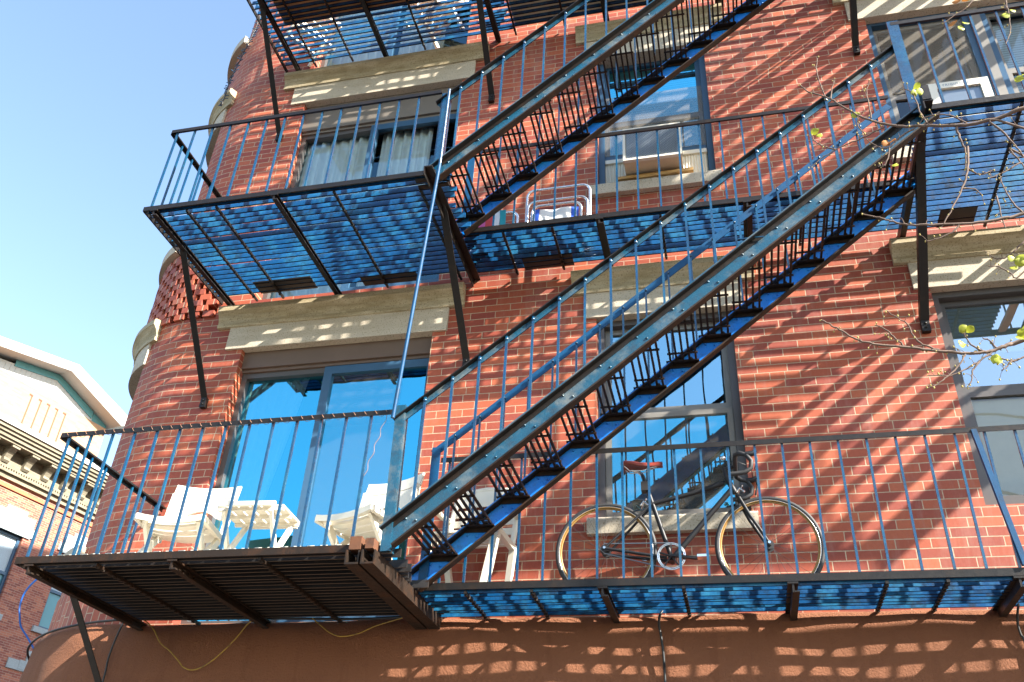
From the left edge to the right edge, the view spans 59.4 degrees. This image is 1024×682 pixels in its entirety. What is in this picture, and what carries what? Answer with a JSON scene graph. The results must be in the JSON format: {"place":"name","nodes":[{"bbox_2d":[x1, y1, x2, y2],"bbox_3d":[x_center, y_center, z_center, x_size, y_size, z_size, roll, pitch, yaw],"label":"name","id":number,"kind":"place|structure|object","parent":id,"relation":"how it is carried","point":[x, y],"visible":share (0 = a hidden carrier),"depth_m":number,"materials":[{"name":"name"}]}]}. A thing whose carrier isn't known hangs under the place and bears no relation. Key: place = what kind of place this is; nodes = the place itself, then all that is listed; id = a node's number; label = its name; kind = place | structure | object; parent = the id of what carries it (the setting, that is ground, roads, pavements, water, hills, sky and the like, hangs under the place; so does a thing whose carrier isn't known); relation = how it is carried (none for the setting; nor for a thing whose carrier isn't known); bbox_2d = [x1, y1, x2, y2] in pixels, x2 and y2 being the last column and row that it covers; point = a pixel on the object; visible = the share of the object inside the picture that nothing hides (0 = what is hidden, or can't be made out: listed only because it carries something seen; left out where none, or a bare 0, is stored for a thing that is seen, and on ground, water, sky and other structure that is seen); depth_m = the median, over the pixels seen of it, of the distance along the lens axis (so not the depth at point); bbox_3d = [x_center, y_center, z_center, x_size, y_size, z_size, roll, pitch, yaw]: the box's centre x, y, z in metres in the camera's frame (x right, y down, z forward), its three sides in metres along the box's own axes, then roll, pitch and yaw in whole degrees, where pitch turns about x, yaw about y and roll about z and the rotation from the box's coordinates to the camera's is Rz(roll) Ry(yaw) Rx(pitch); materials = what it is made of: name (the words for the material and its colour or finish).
{"place":"outdoors","nodes":[
{"label":"outdoors","id":0,"kind":"place"},
{"bbox_2d":[0,413,108,681],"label":"old brick building","id":1,"kind":"structure","parent":0,"point":[29,460],"depth_m":28.33,"materials":[{"name":"red brick"},{"name":"pale stone"},{"name":"glass"}]},
{"bbox_2d":[0,529,20,593],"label":"window","id":2,"kind":"structure","parent":1,"relation":"in","point":[9,543],"depth_m":27.77,"materials":[{"name":"glass"}]},
{"bbox_2d":[38,554,62,629],"bbox_3d":[-14.664,8.245,29.189,0.285,2.400,1.058,-6,-34,14],"label":"window","id":3,"kind":"structure","parent":1,"relation":"in","point":[54,595],"depth_m":28.75,"materials":[{"name":"blue glass"}]},
{"bbox_2d":[0,336,126,458],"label":"modern building","id":4,"kind":"structure","parent":0,"point":[51,397],"depth_m":54.31,"materials":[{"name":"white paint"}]},
{"bbox_2d":[0,0,258,466],"label":"sky","id":5,"kind":"structure","parent":0,"point":[93,93],"materials":[{"name":"blue"}]},
{"bbox_2d":[798,0,1023,388],"bbox_3d":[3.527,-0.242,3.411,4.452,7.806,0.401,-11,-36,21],"label":"street tree","id":6,"kind":"object","parent":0,"point":[965,329],"visible":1,"depth_m":4.33,"materials":[{"name":"brown plant"}]},
{"label":"ground","id":7,"kind":"structure","parent":0,"visible":0},
{"bbox_2d":[19,0,1023,681],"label":"apartment building","id":8,"kind":"structure","parent":7,"relation":"on","point":[791,366],"depth_m":6.97,"materials":[{"name":"red brick"}]},
{"bbox_2d":[18,579,36,647],"bbox_3d":[-3.889,2.238,7.288,0.253,0.583,0.086,26,-39,-30],"label":"cable","id":9,"kind":"object","parent":8,"relation":"attached to","point":[19,612],"visible":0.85,"depth_m":7.25,"materials":[{"name":"blue rubber"}]},
{"bbox_2d":[102,623,122,681],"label":"cable","id":10,"kind":"object","parent":8,"relation":"attached to","point":[107,661],"visible":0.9,"depth_m":6.45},
{"bbox_2d":[26,616,400,659],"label":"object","id":11,"kind":"object","parent":8,"relation":"attached to","point":[275,618],"visible":0.71,"depth_m":6.43,"materials":[{"name":"rubber"}]},
{"bbox_2d":[218,15,260,105],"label":"string lights","id":12,"kind":"object","parent":8,"relation":"hanging from","point":[237,65],"visible":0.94,"depth_m":10.15},
{"bbox_2d":[180,336,431,623],"bbox_3d":[-1.540,1.065,7.165,1.795,2.410,0.120,-5,-34,12],"label":"sliding door","id":13,"kind":"structure","parent":8,"relation":"in","point":[354,377],"depth_m":7.42,"materials":[{"name":"blue glass"}]},
{"bbox_2d":[262,86,458,298],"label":"sliding door","id":14,"kind":"structure","parent":8,"relation":"in","point":[423,150],"depth_m":9.29,"materials":[{"name":"glass"}]},
{"bbox_2d":[320,0,470,66],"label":"sliding door","id":15,"kind":"structure","parent":8,"relation":"in","point":[458,41],"depth_m":10.32,"materials":[{"name":"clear glass"}]},
{"bbox_2d":[14,409,1023,681],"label":"fire escape balcony","id":16,"kind":"structure","parent":8,"relation":"attached to","point":[354,577],"depth_m":5.57,"materials":[{"name":"metal"}]},
{"bbox_2d":[144,620,250,670],"bbox_3d":[-2.248,2.137,6.350,0.941,0.372,0.009,-5,-34,12],"label":"cable","id":17,"kind":"object","parent":16,"relation":"hanging from","point":[205,664],"visible":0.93,"depth_m":6.30,"materials":[{"name":"yellow rubber"}]},
{"bbox_2d":[46,544,348,555],"bbox_3d":[-1.796,1.599,5.920,2.085,0.024,1.185,-5,-34,12],"label":"deck mat","id":18,"kind":"object","parent":16,"relation":"on","point":[206,549],"visible":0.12,"depth_m":5.42,"materials":[{"name":"black plastic"}]},
{"bbox_2d":[134,485,241,552],"bbox_3d":[-2.300,1.317,6.309,0.500,0.854,0.545,0,-33,5],"label":"folding chair","id":19,"kind":"object","parent":18,"relation":"on","point":[187,532],"visible":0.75,"depth_m":6.31,"materials":[{"name":"white plastic"}]},
{"bbox_2d":[217,500,299,548],"bbox_3d":[-1.760,1.403,6.083,0.476,0.502,0.430,-3,-34,9],"label":"folding table","id":20,"kind":"object","parent":18,"relation":"on","point":[265,515],"visible":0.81,"depth_m":6.15,"materials":[{"name":"white plastic"}]},
{"bbox_2d":[314,472,424,559],"bbox_3d":[-0.968,1.235,6.063,0.500,0.854,0.545,-16,-38,27],"label":"folding chair","id":21,"kind":"object","parent":18,"relation":"on","point":[370,517],"visible":0.56,"depth_m":6.01,"materials":[{"name":"white plastic"}]},
{"bbox_2d":[67,410,386,474],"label":"string lights","id":22,"kind":"object","parent":16,"relation":"hanging from","point":[261,421],"visible":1,"depth_m":5.77,"materials":[{"name":"black plastic"}]},
{"bbox_2d":[312,617,401,636],"bbox_3d":[-1.032,1.946,6.138,0.743,0.148,0.008,-5,-34,12],"label":"cable","id":23,"kind":"object","parent":16,"relation":"hanging from","point":[356,633],"visible":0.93,"depth_m":6.11,"materials":[{"name":"yellow rubber"}]},
{"bbox_2d":[422,487,517,582],"bbox_3d":[-0.267,1.324,6.155,0.624,0.906,0.515,-7,-35,16],"label":"resin armchair","id":24,"kind":"object","parent":16,"relation":"on","point":[485,498],"visible":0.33,"depth_m":6.20,"materials":[{"name":"white plastic"}]},
{"bbox_2d":[378,45,939,591],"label":"fire escape staircase","id":25,"kind":"structure","parent":16,"relation":"on","point":[398,525],"depth_m":5.81,"materials":[{"name":"metal"}]},
{"bbox_2d":[555,450,824,579],"bbox_3d":[1.131,1.217,5.883,1.716,0.976,0.447,-5,-34,12],"label":"bicycle","id":26,"kind":"object","parent":16,"relation":"on","point":[744,502],"visible":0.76,"depth_m":5.86,"materials":[{"name":"metal"}]},
{"bbox_2d":[246,0,860,141],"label":"fire escape balcony","id":27,"kind":"structure","parent":8,"relation":"attached to","point":[494,21],"depth_m":9.35,"materials":[{"name":"blue paint"}]},
{"bbox_2d":[279,18,341,66],"bbox_3d":[-2.246,-3.532,10.000,0.545,0.854,0.500,-25,-43,36],"label":"folding chair","id":28,"kind":"object","parent":27,"relation":"on","point":[310,64],"visible":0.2,"depth_m":9.95,"materials":[{"name":"white plastic"}]},
{"bbox_2d":[273,0,432,25],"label":"wooden boards","id":29,"kind":"object","parent":27,"relation":"on","point":[297,3],"visible":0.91,"depth_m":9.33,"materials":[{"name":"brown wood"}]},
{"bbox_2d":[406,0,468,48],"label":"folding chair","id":30,"kind":"object","parent":27,"relation":"on","point":[436,44],"visible":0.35,"depth_m":9.66,"materials":[{"name":"white plastic"}]},
{"bbox_2d":[508,0,648,26],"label":"fire escape platform","id":31,"kind":"structure","parent":27,"relation":"on","point":[559,9],"depth_m":9.19,"materials":[{"name":"metal"}]},
{"bbox_2d":[143,2,1023,408],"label":"fire escape balcony","id":32,"kind":"structure","parent":8,"relation":"attached to","point":[237,244],"depth_m":7.16,"materials":[{"name":"blue paint"}]},
{"bbox_2d":[253,276,317,293],"bbox_3d":[-2.011,-0.497,7.972,0.550,0.006,0.170,-5,-34,12],"label":"drip tray","id":33,"kind":"object","parent":32,"relation":"on","point":[286,286],"visible":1,"depth_m":7.96,"materials":[{"name":"black plastic"}]},
{"bbox_2d":[360,272,416,285],"bbox_3d":[-1.064,-0.544,7.814,0.510,0.006,0.130,-5,-34,12],"label":"drip tray","id":34,"kind":"object","parent":32,"relation":"on","point":[396,280],"visible":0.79,"depth_m":7.82,"materials":[{"name":"black plastic"}]},
{"bbox_2d":[391,163,440,418],"bbox_3d":[-0.632,-0.415,6.061,0.152,2.082,0.025,-22,-41,33],"label":"hanger rod","id":35,"kind":"object","parent":32,"relation":"hanging from","point":[396,397],"visible":1,"depth_m":5.98,"materials":[{"name":"blue paint"}]},
{"bbox_2d":[470,210,518,251],"bbox_3d":[-0.180,-0.944,7.643,0.457,0.484,0.149,-5,-34,12],"label":"folded beach chair","id":36,"kind":"object","parent":32,"relation":"on","point":[500,215],"visible":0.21,"depth_m":7.64,"materials":[{"name":"metal"}]},
{"bbox_2d":[522,254,574,269],"bbox_3d":[0.303,-0.662,7.511,0.420,0.006,0.150,-5,-34,12],"label":"drip tray","id":37,"kind":"object","parent":32,"relation":"on","point":[546,262],"visible":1,"depth_m":7.50,"materials":[{"name":"black plastic"}]},
{"bbox_2d":[525,184,591,221],"bbox_3d":[0.375,-1.083,7.581,0.577,0.704,0.150,-5,-34,12],"label":"folded beach chair","id":38,"kind":"object","parent":32,"relation":"on","point":[562,212],"visible":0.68,"depth_m":7.59,"materials":[{"name":"metal"}]},
{"bbox_2d":[430,0,774,235],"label":"fire escape staircase","id":39,"kind":"structure","parent":32,"relation":"on","point":[469,148],"depth_m":7.28,"materials":[{"name":"metal"}]},
{"bbox_2d":[936,207,977,227],"bbox_3d":[3.371,-0.942,6.805,0.260,0.006,0.210,-5,-34,12],"label":"drip tray","id":40,"kind":"object","parent":32,"relation":"on","point":[963,212],"visible":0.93,"depth_m":6.79,"materials":[{"name":"black plastic"}]},
{"bbox_2d":[618,167,693,181],"bbox_3d":[1.259,-1.457,7.910,0.670,0.040,0.056,-5,-34,12],"label":"pine board","id":41,"kind":"object","parent":8,"relation":"on","point":[633,177],"visible":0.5,"depth_m":7.91,"materials":[{"name":"beige wood"}]},
{"bbox_2d":[605,122,708,182],"bbox_3d":[1.268,-1.635,7.984,0.915,0.452,0.329,-5,-34,12],"label":"air conditioner","id":42,"kind":"object","parent":8,"relation":"attached to","point":[647,152],"visible":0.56,"depth_m":7.90,"materials":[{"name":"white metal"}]},
{"bbox_2d":[599,55,715,183],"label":"window","id":43,"kind":"structure","parent":8,"relation":"in","point":[684,98],"depth_m":8.54,"materials":[{"name":"clear glass"}]},
{"bbox_2d":[636,169,679,178],"bbox_3d":[1.278,-1.452,7.857,0.383,0.027,0.036,-7,-35,15],"label":"pine board","id":44,"kind":"object","parent":8,"relation":"on","point":[670,172],"visible":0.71,"depth_m":7.84,"materials":[{"name":"beige wood"}]},
{"bbox_2d":[658,610,665,681],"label":"cable","id":45,"kind":"object","parent":8,"relation":"attached to","point":[662,646],"visible":1,"depth_m":5.61,"materials":[{"name":"grey plastic"}]},
{"bbox_2d":[597,311,750,516],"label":"window","id":46,"kind":"structure","parent":8,"relation":"in","point":[705,407],"depth_m":6.62,"materials":[{"name":"glass"}]},
{"bbox_2d":[866,10,995,146],"bbox_3d":[3.864,-1.910,8.477,0.880,1.745,1.440,-5,-34,12],"label":"window","id":47,"kind":"structure","parent":8,"relation":"in","point":[972,63],"depth_m":8.55,"materials":[{"name":"clear glass"}]},
{"bbox_2d":[927,76,999,123],"bbox_3d":[3.793,-1.951,7.592,0.480,0.485,0.226,-5,-34,12],"label":"air conditioner","id":48,"kind":"object","parent":8,"relation":"attached to","point":[979,87],"visible":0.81,"depth_m":7.58,"materials":[{"name":"white plastic"}]},
{"bbox_2d":[931,285,1023,504],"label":"window","id":49,"kind":"structure","parent":8,"relation":"in","point":[998,311],"depth_m":6.51,"materials":[{"name":"clear glass"}]},
{"bbox_2d":[977,1,1023,93],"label":"window","id":50,"kind":"structure","parent":8,"relation":"in","point":[1007,68],"depth_m":8.10,"materials":[{"name":"clear glass"}]},
{"bbox_2d":[1016,603,1023,641],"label":"cable","id":51,"kind":"object","parent":8,"relation":"attached to","point":[1017,620],"visible":1,"depth_m":5.23,"materials":[{"name":"black rubber"}]}
]}

